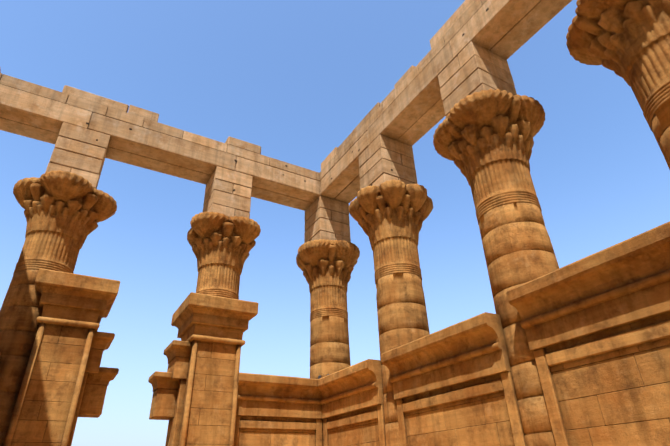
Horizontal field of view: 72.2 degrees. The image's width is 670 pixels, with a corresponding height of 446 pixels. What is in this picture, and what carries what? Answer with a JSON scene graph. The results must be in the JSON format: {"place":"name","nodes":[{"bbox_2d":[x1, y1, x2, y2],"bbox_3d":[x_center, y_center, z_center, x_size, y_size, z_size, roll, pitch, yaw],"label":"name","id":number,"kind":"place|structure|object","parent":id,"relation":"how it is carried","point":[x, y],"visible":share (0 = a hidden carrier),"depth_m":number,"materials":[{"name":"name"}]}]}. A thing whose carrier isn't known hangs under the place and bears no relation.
{"place":"outdoors","nodes":[
{"label":"outdoors","id":0,"kind":"place"},
{"bbox_2d":[86,8,488,196],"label":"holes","id":1,"kind":"object","parent":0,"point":[286,165],"visible":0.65,"depth_m":16.75,"materials":[{"name":"brown stone"}]},
{"bbox_2d":[0,0,669,445],"label":"sky","id":2,"kind":"structure","parent":0,"point":[290,79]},
{"bbox_3d":[-7.415,-1.323,4.265,2.837,10.535,2.837,15,-34,-27],"label":"column","id":3,"kind":"object","parent":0,"visible":0},
{"bbox_2d":[46,41,516,242],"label":"abacus blocks","id":4,"kind":"structure","parent":3,"relation":"on","point":[472,67],"depth_m":16.06,"materials":[{"name":"stone"}]},
{"bbox_2d":[0,0,571,210],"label":"architrave","id":5,"kind":"object","parent":4,"relation":"on","point":[409,110],"visible":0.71,"depth_m":16.48,"materials":[{"name":"stone"}]},
{"label":"ground","id":6,"kind":"structure","parent":0,"visible":0},
{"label":"platform","id":7,"kind":"structure","parent":6,"relation":"on","visible":0},
{"bbox_2d":[0,170,116,445],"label":"column","id":8,"kind":"structure","parent":7,"relation":"on","point":[65,212],"depth_m":13.78,"materials":[{"name":"stone"}]},
{"bbox_2d":[3,268,257,445],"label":"door jambs","id":9,"kind":"structure","parent":7,"relation":"on","point":[67,378],"depth_m":13.21,"materials":[{"name":"stone"}]},
{"bbox_2d":[187,211,260,299],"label":"column","id":10,"kind":"structure","parent":7,"relation":"on","point":[222,245],"depth_m":16.44,"materials":[{"name":"stone"}]},
{"bbox_2d":[296,239,359,430],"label":"column","id":11,"kind":"structure","parent":7,"relation":"on","point":[326,267],"depth_m":18.12,"materials":[{"name":"stone"}]},
{"bbox_2d":[0,221,669,445],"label":"screen walls","id":12,"kind":"structure","parent":7,"relation":"on","point":[596,326],"depth_m":9.09,"materials":[{"name":"stone"}]},
{"bbox_2d":[348,180,432,445],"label":"column","id":13,"kind":"structure","parent":7,"relation":"on","point":[390,216],"depth_m":14.55,"materials":[{"name":"stone"}]},
{"bbox_2d":[433,89,558,445],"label":"column","id":14,"kind":"structure","parent":7,"relation":"on","point":[483,140],"depth_m":10.99,"materials":[{"name":"stone"}]},
{"bbox_2d":[566,0,669,169],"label":"column","id":15,"kind":"structure","parent":7,"relation":"on","point":[628,41],"depth_m":8.73,"materials":[{"name":"stone"}]}
]}

